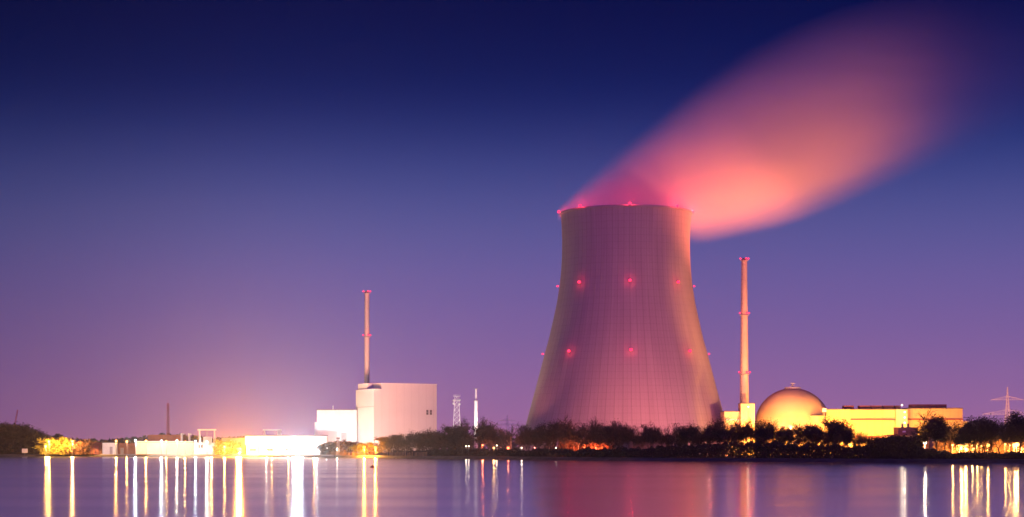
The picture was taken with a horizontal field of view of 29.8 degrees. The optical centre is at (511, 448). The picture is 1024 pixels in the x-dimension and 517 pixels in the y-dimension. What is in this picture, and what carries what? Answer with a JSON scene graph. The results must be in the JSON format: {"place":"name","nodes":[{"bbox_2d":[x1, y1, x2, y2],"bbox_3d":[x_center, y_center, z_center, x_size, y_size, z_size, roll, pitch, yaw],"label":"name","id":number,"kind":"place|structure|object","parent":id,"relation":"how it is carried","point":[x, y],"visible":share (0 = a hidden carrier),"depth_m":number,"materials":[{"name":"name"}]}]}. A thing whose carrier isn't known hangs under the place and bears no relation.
{"place":"outdoors","nodes":[
{"label":"outdoors","id":0,"kind":"place"},
{"bbox_2d":[193,442,214,453],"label":"intake house","id":1,"kind":"structure","parent":0,"point":[205,449],"depth_m":1490.00,"materials":[{"name":"white paint"}]},
{"bbox_2d":[222,437,245,453],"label":"pump house","id":2,"kind":"structure","parent":0,"point":[242,441],"depth_m":1470.00,"materials":[{"name":"beige metal"}]},
{"bbox_2d":[315,408,356,441],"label":"machine hall","id":3,"kind":"structure","parent":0,"point":[333,424],"depth_m":1447.00,"materials":[{"name":"white paint"}]},
{"bbox_2d":[0,452,1023,462],"bbox_3d":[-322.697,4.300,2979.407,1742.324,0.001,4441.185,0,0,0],"label":"ground","id":4,"kind":"structure","parent":0,"point":[687,456],"depth_m":963.00,"materials":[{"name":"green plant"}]},
{"bbox_2d":[0,421,29,453],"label":"tree","id":5,"kind":"object","parent":4,"relation":"on","point":[5,432],"visible":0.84,"depth_m":1564.68,"materials":[{"name":"green plant"}]},
{"bbox_2d":[0,422,34,453],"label":"tree","id":6,"kind":"object","parent":4,"relation":"on","point":[19,426],"visible":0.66,"depth_m":1568.55,"materials":[{"name":"green plant"}]},
{"bbox_2d":[2,425,47,453],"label":"tree","id":7,"kind":"object","parent":4,"relation":"on","point":[26,429],"visible":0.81,"depth_m":1566.63,"materials":[{"name":"green plant"}]},
{"bbox_2d":[13,430,51,453],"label":"tree","id":8,"kind":"object","parent":4,"relation":"on","point":[33,435],"visible":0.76,"depth_m":1567.39,"materials":[{"name":"green plant"}]},
{"bbox_2d":[32,437,67,454],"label":"shrub","id":9,"kind":"object","parent":4,"relation":"on","point":[43,450],"visible":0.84,"depth_m":1530.11,"materials":[{"name":"green plant"}]},
{"bbox_2d":[44,436,75,454],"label":"shrub","id":10,"kind":"object","parent":4,"relation":"on","point":[56,447],"visible":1,"depth_m":1525.22,"materials":[{"name":"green plant"}]},
{"bbox_2d":[67,440,92,454],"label":"shrub","id":11,"kind":"object","parent":4,"relation":"on","point":[79,445],"visible":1,"depth_m":1527.13,"materials":[{"name":"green plant"}]},
{"bbox_2d":[70,439,95,454],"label":"shrub","id":12,"kind":"object","parent":4,"relation":"on","point":[86,449],"visible":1,"depth_m":1528.74,"materials":[{"name":"green plant"}]},
{"bbox_2d":[89,442,101,453],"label":"brick shed","id":13,"kind":"structure","parent":4,"relation":"on","point":[96,448],"depth_m":1530.00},
{"bbox_2d":[102,442,117,453],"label":"white shed","id":14,"kind":"structure","parent":4,"relation":"on","point":[108,447],"depth_m":1512.00,"materials":[{"name":"paint"}]},
{"bbox_2d":[94,454,333,456],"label":"quay wall","id":15,"kind":"structure","parent":4,"relation":"on","point":[209,455],"depth_m":1466.43,"materials":[{"name":"concrete"}]},
{"bbox_2d":[212,440,232,454],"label":"shrub","id":16,"kind":"object","parent":4,"relation":"on","point":[218,448],"visible":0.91,"depth_m":1453.17,"materials":[{"name":"green plant"}]},
{"bbox_2d":[219,440,241,454],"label":"shrub","id":17,"kind":"object","parent":4,"relation":"on","point":[234,446],"visible":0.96,"depth_m":1454.45,"materials":[{"name":"green plant"}]},
{"bbox_2d":[316,442,338,454],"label":"shrub","id":18,"kind":"object","parent":4,"relation":"on","point":[325,447],"visible":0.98,"depth_m":1350.72,"materials":[{"name":"green plant"}]},
{"bbox_2d":[338,440,355,454],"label":"shrub","id":19,"kind":"object","parent":4,"relation":"on","point":[343,447],"visible":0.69,"depth_m":1346.29,"materials":[{"name":"green plant"}]},
{"bbox_2d":[8,433,695,449],"bbox_3d":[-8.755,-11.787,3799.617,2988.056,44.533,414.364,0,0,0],"label":"distant woods","id":20,"kind":"object","parent":4,"relation":"on","point":[192,438],"visible":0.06,"depth_m":3675.95,"materials":[{"name":"green plant"}]},
{"bbox_2d":[357,441,374,453],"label":"shrub","id":21,"kind":"object","parent":4,"relation":"on","point":[359,446],"visible":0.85,"depth_m":1325.36,"materials":[{"name":"green plant"}]},
{"bbox_2d":[326,451,426,455],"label":"palisade fence","id":22,"kind":"object","parent":4,"relation":"on","point":[354,454],"visible":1,"depth_m":1287.61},
{"bbox_2d":[375,434,397,451],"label":"tree","id":23,"kind":"object","parent":4,"relation":"on","point":[386,444],"visible":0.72,"depth_m":1295.58,"materials":[{"name":"green plant"}]},
{"bbox_2d":[356,383,436,451],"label":"reactor building","id":24,"kind":"structure","parent":4,"relation":"on","point":[386,409],"depth_m":1431.93,"materials":[{"name":"concrete"}]},
{"bbox_2d":[389,434,408,451],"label":"tree","id":25,"kind":"object","parent":4,"relation":"on","point":[395,437],"visible":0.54,"depth_m":1285.37,"materials":[{"name":"green plant"}]},
{"bbox_2d":[396,433,415,450],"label":"tree","id":26,"kind":"object","parent":4,"relation":"on","point":[404,442],"visible":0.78,"depth_m":1257.90,"materials":[{"name":"green plant"}]},
{"bbox_2d":[406,429,424,448],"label":"tree","id":27,"kind":"object","parent":4,"relation":"on","point":[412,439],"visible":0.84,"depth_m":1244.36,"materials":[{"name":"green plant"}]},
{"bbox_2d":[417,429,440,451],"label":"tree","id":28,"kind":"object","parent":4,"relation":"on","point":[423,447],"visible":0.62,"depth_m":1238.77,"materials":[{"name":"green plant"}]},
{"bbox_2d":[421,434,443,449],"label":"tree","id":29,"kind":"object","parent":4,"relation":"on","point":[433,442],"visible":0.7,"depth_m":1231.14,"materials":[{"name":"green plant"}]},
{"bbox_2d":[436,424,469,455],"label":"tree","id":30,"kind":"object","parent":4,"relation":"on","point":[446,442],"visible":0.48,"depth_m":1203.21,"materials":[{"name":"green plant"}]},
{"bbox_2d":[441,425,470,448],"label":"tree","id":31,"kind":"object","parent":4,"relation":"on","point":[451,430],"visible":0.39,"depth_m":1200.33,"materials":[{"name":"green plant"}]},
{"bbox_2d":[452,395,460,424],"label":"radio mast","id":32,"kind":"object","parent":4,"relation":"on","point":[454,400],"visible":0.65,"depth_m":1287.89,"materials":[{"name":"grey metal"}]},
{"bbox_2d":[444,428,471,451],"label":"tree","id":33,"kind":"object","parent":4,"relation":"on","point":[457,437],"visible":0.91,"depth_m":1187.66,"materials":[{"name":"green plant"}]},
{"bbox_2d":[456,416,473,447],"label":"tree","id":34,"kind":"object","parent":4,"relation":"on","point":[462,424],"visible":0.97,"depth_m":1188.32,"materials":[{"name":"green plant"}]},
{"bbox_2d":[459,434,479,448],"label":"tree","id":35,"kind":"object","parent":4,"relation":"on","point":[468,442],"visible":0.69,"depth_m":1187.22,"materials":[{"name":"green plant"}]},
{"bbox_2d":[474,388,477,447],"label":"vent tower","id":36,"kind":"structure","parent":4,"relation":"on","point":[476,413],"depth_m":1279.21,"materials":[{"name":"white paint"}]},
{"bbox_2d":[471,424,492,447],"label":"tree","id":37,"kind":"object","parent":4,"relation":"on","point":[478,431],"visible":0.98,"depth_m":1162.01,"materials":[{"name":"green plant"}]},
{"bbox_2d":[486,421,506,447],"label":"tree","id":38,"kind":"object","parent":4,"relation":"on","point":[491,434],"visible":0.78,"depth_m":1160.78,"materials":[{"name":"green plant"}]},
{"bbox_2d":[489,429,511,448],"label":"tree","id":39,"kind":"object","parent":4,"relation":"on","point":[499,442],"visible":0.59,"depth_m":1150.55,"materials":[{"name":"green plant"}]},
{"bbox_2d":[497,423,518,448],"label":"tree","id":40,"kind":"object","parent":4,"relation":"on","point":[509,438],"visible":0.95,"depth_m":1132.42,"materials":[{"name":"green plant"}]},
{"bbox_2d":[515,424,531,450],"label":"tree","id":41,"kind":"object","parent":4,"relation":"on","point":[524,438],"visible":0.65,"depth_m":1117.21,"materials":[{"name":"green plant"}]},
{"bbox_2d":[528,423,553,449],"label":"tree","id":42,"kind":"object","parent":4,"relation":"on","point":[531,434],"visible":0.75,"depth_m":1089.69,"materials":[{"name":"green plant"}]},
{"bbox_2d":[532,421,561,448],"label":"tree","id":43,"kind":"object","parent":4,"relation":"on","point":[547,433],"visible":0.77,"depth_m":1083.45,"materials":[{"name":"grey plant"}]},
{"bbox_2d":[554,423,571,448],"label":"tree","id":44,"kind":"object","parent":4,"relation":"on","point":[562,439],"visible":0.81,"depth_m":1066.66,"materials":[{"name":"grey plant"}]},
{"bbox_2d":[561,420,588,448],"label":"tree","id":45,"kind":"object","parent":4,"relation":"on","point":[576,434],"visible":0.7,"depth_m":1051.24,"materials":[{"name":"grey plant"}]},
{"bbox_2d":[579,426,592,445],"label":"tree","id":46,"kind":"object","parent":4,"relation":"on","point":[587,438],"visible":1,"depth_m":1036.89,"materials":[{"name":"grey plant"}]},
{"bbox_2d":[585,427,602,448],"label":"tree","id":47,"kind":"object","parent":4,"relation":"on","point":[593,434],"visible":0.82,"depth_m":1035.29,"materials":[{"name":"grey plant"}]},
{"bbox_2d":[585,416,604,448],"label":"tree","id":48,"kind":"object","parent":4,"relation":"on","point":[599,426],"visible":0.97,"depth_m":1037.89,"materials":[{"name":"grey plant"}]},
{"bbox_2d":[597,421,626,448],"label":"tree","id":49,"kind":"object","parent":4,"relation":"on","point":[610,439],"visible":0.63,"depth_m":1008.98,"materials":[{"name":"grey plant"}]},
{"bbox_2d":[609,419,627,445],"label":"tree","id":50,"kind":"object","parent":4,"relation":"on","point":[614,431],"visible":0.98,"depth_m":1001.08,"materials":[{"name":"grey plant"}]},
{"bbox_2d":[519,202,722,455],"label":"cooling tower","id":51,"kind":"structure","parent":4,"relation":"on","point":[626,344],"depth_m":1257.14,"materials":[{"name":"concrete"}]},
{"bbox_2d":[614,424,636,446],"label":"tree","id":52,"kind":"object","parent":4,"relation":"on","point":[630,431],"visible":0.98,"depth_m":998.52,"materials":[{"name":"grey plant"}]},
{"bbox_2d":[605,436,667,449],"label":"pump station","id":53,"kind":"object","parent":4,"relation":"on","point":[631,445],"visible":0.17,"depth_m":1100.00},
{"bbox_2d":[637,424,665,444],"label":"tree","id":54,"kind":"object","parent":4,"relation":"on","point":[651,439],"visible":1,"depth_m":973.32,"materials":[{"name":"grey plant"}]},
{"bbox_2d":[642,427,668,444],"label":"tree","id":55,"kind":"object","parent":4,"relation":"on","point":[662,440],"visible":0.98,"depth_m":976.42,"materials":[{"name":"grey plant"}]},
{"bbox_2d":[663,420,696,446],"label":"tree","id":56,"kind":"object","parent":4,"relation":"on","point":[676,429],"visible":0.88,"depth_m":967.63,"materials":[{"name":"grey plant"}]},
{"bbox_2d":[373,440,1023,458],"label":"undergrowth","id":57,"kind":"object","parent":4,"relation":"on","point":[776,449],"visible":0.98,"depth_m":923.44,"materials":[{"name":"green plant"}]},
{"bbox_2d":[703,415,744,457],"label":"tree","id":58,"kind":"object","parent":4,"relation":"on","point":[722,423],"visible":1,"depth_m":939.61,"materials":[{"name":"green plant"}]},
{"bbox_2d":[721,411,739,454],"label":"plant annex","id":59,"kind":"object","parent":4,"relation":"on","point":[727,414],"visible":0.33,"depth_m":1240.00,"materials":[{"name":"beige metal"}]},
{"bbox_2d":[720,423,740,443],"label":"tree","id":60,"kind":"object","parent":4,"relation":"on","point":[732,437],"visible":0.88,"depth_m":943.69,"materials":[{"name":"green plant"}]},
{"bbox_2d":[735,418,754,441],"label":"tree","id":61,"kind":"object","parent":4,"relation":"on","point":[747,430],"visible":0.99,"depth_m":943.39,"materials":[{"name":"green plant"}]},
{"bbox_2d":[738,403,754,453],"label":"roof block","id":62,"kind":"structure","parent":4,"relation":"on","point":[746,411],"depth_m":1236.00,"materials":[{"name":"concrete"}]},
{"bbox_2d":[738,258,750,402],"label":"plant chimney","id":63,"kind":"object","parent":62,"relation":"on","point":[744,385],"visible":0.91,"depth_m":1265.99,"materials":[{"name":"concrete"}]},
{"bbox_2d":[752,419,777,444],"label":"tree","id":64,"kind":"object","parent":4,"relation":"on","point":[758,435],"visible":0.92,"depth_m":930.20,"materials":[{"name":"green plant"}]},
{"bbox_2d":[758,424,775,443],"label":"tree","id":65,"kind":"object","parent":4,"relation":"on","point":[767,438],"visible":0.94,"depth_m":928.46,"materials":[{"name":"green plant"}]},
{"bbox_2d":[756,417,785,441],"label":"tree","id":66,"kind":"object","parent":4,"relation":"on","point":[772,425],"visible":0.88,"depth_m":931.67,"materials":[{"name":"green plant"}]},
{"bbox_2d":[755,383,826,454],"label":"reactor dome","id":67,"kind":"structure","parent":4,"relation":"on","point":[786,406],"depth_m":1261.01,"materials":[{"name":"concrete"}]},
{"bbox_2d":[786,421,805,443],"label":"tree","id":68,"kind":"object","parent":4,"relation":"on","point":[797,431],"visible":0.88,"depth_m":912.96,"materials":[{"name":"green plant"}]},
{"bbox_2d":[801,421,822,442],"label":"tree","id":69,"kind":"object","parent":4,"relation":"on","point":[808,429],"visible":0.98,"depth_m":902.99,"materials":[{"name":"green plant"}]},
{"bbox_2d":[804,425,825,444],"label":"tree","id":70,"kind":"object","parent":4,"relation":"on","point":[811,434],"visible":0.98,"depth_m":901.68,"materials":[{"name":"green plant"}]},
{"bbox_2d":[810,415,825,445],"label":"round annex","id":71,"kind":"object","parent":4,"relation":"on","point":[817,419],"visible":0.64,"depth_m":1254.02,"materials":[{"name":"yellow concrete"}]},
{"bbox_2d":[823,426,842,443],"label":"tree","id":72,"kind":"object","parent":4,"relation":"on","point":[828,438],"visible":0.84,"depth_m":895.77,"materials":[{"name":"green plant"}]},
{"bbox_2d":[820,420,846,454],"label":"tree","id":73,"kind":"object","parent":4,"relation":"on","point":[834,430],"visible":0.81,"depth_m":895.40,"materials":[{"name":"green plant"}]},
{"bbox_2d":[820,416,853,441],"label":"tree","id":74,"kind":"object","parent":4,"relation":"on","point":[830,423],"visible":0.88,"depth_m":898.37,"materials":[{"name":"green plant"}]},
{"bbox_2d":[831,421,856,446],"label":"tree","id":75,"kind":"object","parent":4,"relation":"on","point":[849,438],"visible":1,"depth_m":888.93,"materials":[{"name":"grey plant"}]},
{"bbox_2d":[850,431,865,446],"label":"tree","id":76,"kind":"object","parent":4,"relation":"on","point":[860,439],"visible":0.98,"depth_m":889.62,"materials":[{"name":"grey plant"}]},
{"bbox_2d":[825,406,907,446],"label":"turbine hall","id":77,"kind":"structure","parent":4,"relation":"on","point":[873,421],"depth_m":1262.00,"materials":[{"name":"beige concrete"}]},
{"bbox_2d":[861,437,894,458],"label":"shrub","id":78,"kind":"object","parent":4,"relation":"on","point":[876,450],"visible":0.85,"depth_m":868.09,"materials":[{"name":"green plant"}]},
{"bbox_2d":[870,435,904,458],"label":"shrub","id":79,"kind":"object","parent":4,"relation":"on","point":[877,441],"visible":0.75,"depth_m":866.24,"materials":[{"name":"green plant"}]},
{"bbox_2d":[883,435,910,458],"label":"shrub","id":80,"kind":"object","parent":4,"relation":"on","point":[890,440],"visible":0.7,"depth_m":863.47,"materials":[{"name":"green plant"}]},
{"bbox_2d":[893,434,924,458],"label":"shrub","id":81,"kind":"object","parent":4,"relation":"on","point":[906,442],"visible":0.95,"depth_m":859.91,"materials":[{"name":"green plant"}]},
{"bbox_2d":[907,409,949,437],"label":"tree","id":82,"kind":"object","parent":4,"relation":"on","point":[925,418],"visible":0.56,"depth_m":886.87,"materials":[{"name":"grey plant"}]},
{"bbox_2d":[913,418,947,448],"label":"tree","id":83,"kind":"object","parent":4,"relation":"on","point":[919,432],"visible":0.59,"depth_m":880.78,"materials":[{"name":"grey plant"}]},
{"bbox_2d":[921,416,958,449],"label":"tree","id":84,"kind":"object","parent":4,"relation":"on","point":[933,434],"visible":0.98,"depth_m":873.27,"materials":[{"name":"grey plant"}]},
{"bbox_2d":[935,421,955,452],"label":"tree","id":85,"kind":"object","parent":4,"relation":"on","point":[945,440],"visible":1,"depth_m":868.43,"materials":[{"name":"grey plant"}]},
{"bbox_2d":[932,440,960,452],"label":"shrub","id":86,"kind":"object","parent":4,"relation":"on","point":[940,446],"visible":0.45,"depth_m":984.18,"materials":[{"name":"green plant"}]},
{"bbox_2d":[949,420,968,451],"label":"tree","id":87,"kind":"object","parent":4,"relation":"on","point":[955,440],"visible":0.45,"depth_m":868.63,"materials":[{"name":"grey plant"}]},
{"bbox_2d":[954,423,969,449],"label":"tree","id":88,"kind":"object","parent":4,"relation":"on","point":[963,442],"visible":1,"depth_m":855.99,"materials":[{"name":"grey plant"}]},
{"bbox_2d":[961,415,991,452],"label":"tree","id":89,"kind":"object","parent":4,"relation":"on","point":[986,444],"visible":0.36,"depth_m":860.08,"materials":[{"name":"grey plant"}]},
{"bbox_2d":[957,413,996,451],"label":"tree","id":90,"kind":"object","parent":4,"relation":"on","point":[971,441],"visible":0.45,"depth_m":860.64,"materials":[{"name":"grey plant"}]},
{"bbox_2d":[958,417,998,451],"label":"tree","id":91,"kind":"object","parent":4,"relation":"on","point":[972,434],"visible":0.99,"depth_m":851.81,"materials":[{"name":"grey plant"}]},
{"bbox_2d":[979,416,1000,451],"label":"tree","id":92,"kind":"object","parent":4,"relation":"on","point":[992,437],"visible":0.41,"depth_m":858.26,"materials":[{"name":"grey plant"}]},
{"bbox_2d":[974,415,1022,452],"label":"tree","id":93,"kind":"object","parent":4,"relation":"on","point":[995,432],"visible":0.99,"depth_m":848.39,"materials":[{"name":"green plant"}]},
{"bbox_2d":[982,387,1023,421],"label":"power pylon","id":94,"kind":"object","parent":4,"relation":"on","point":[1006,409],"visible":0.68,"depth_m":1499.73,"materials":[{"name":"metal"}]},
{"bbox_2d":[987,409,1023,452],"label":"tree","id":95,"kind":"object","parent":4,"relation":"on","point":[1003,423],"visible":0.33,"depth_m":860.66,"materials":[{"name":"green plant"}]},
{"bbox_2d":[997,412,1023,452],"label":"tree","id":96,"kind":"object","parent":4,"relation":"on","point":[1020,421],"visible":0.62,"depth_m":851.35,"materials":[{"name":"green plant"}]},
{"bbox_2d":[998,421,1023,450],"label":"tree","id":97,"kind":"object","parent":4,"relation":"on","point":[1015,431],"visible":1,"depth_m":845.97,"materials":[{"name":"green plant"}]},
{"bbox_2d":[0,456,1023,516],"bbox_3d":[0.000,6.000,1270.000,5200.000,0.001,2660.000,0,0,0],"label":"lake water","id":98,"kind":"structure","parent":0,"point":[71,486],"depth_m":291.80,"materials":[{"name":"purple liquid"}]},
{"bbox_2d":[0,0,1023,449],"label":"sky","id":99,"kind":"structure","parent":0,"point":[201,201],"materials":[{"name":"purple"}]},
{"bbox_2d":[894,424,917,436],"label":"boiler house","id":100,"kind":"structure","parent":0,"point":[901,430],"depth_m":1205.00,"materials":[{"name":"brown brick"}]},
{"bbox_2d":[901,404,968,446],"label":"annex hall","id":101,"kind":"structure","parent":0,"point":[951,415],"depth_m":1266.00,"materials":[{"name":"beige concrete"}]},
{"label":"paved yard","id":102,"kind":"structure","parent":0,"visible":0},
{"bbox_2d":[118,443,134,453],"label":"brick annex","id":103,"kind":"object","parent":102,"relation":"on","point":[126,448],"visible":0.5,"depth_m":1535.00,"materials":[{"name":"brick"}]},
{"bbox_2d":[136,441,196,453],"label":"louvred hall","id":104,"kind":"structure","parent":102,"relation":"on","point":[159,447],"depth_m":1499.45,"materials":[{"name":"beige metal"}]},
{"bbox_2d":[148,435,185,440],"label":"store","id":105,"kind":"structure","parent":102,"relation":"on","point":[164,437],"depth_m":1540.00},
{"bbox_2d":[198,429,215,450],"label":"gantry crane","id":106,"kind":"object","parent":102,"relation":"on","point":[208,439],"visible":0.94,"depth_m":1473.70,"materials":[{"name":"white paint"}]},
{"bbox_2d":[245,435,327,454],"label":"turbine hall","id":107,"kind":"structure","parent":102,"relation":"on","point":[278,444],"depth_m":1434.78,"materials":[{"name":"white paint"}]},
{"bbox_2d":[363,291,370,382],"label":"plant chimney","id":108,"kind":"object","parent":102,"relation":"on","point":[366,335],"visible":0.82,"depth_m":1463.36,"materials":[{"name":"concrete"}]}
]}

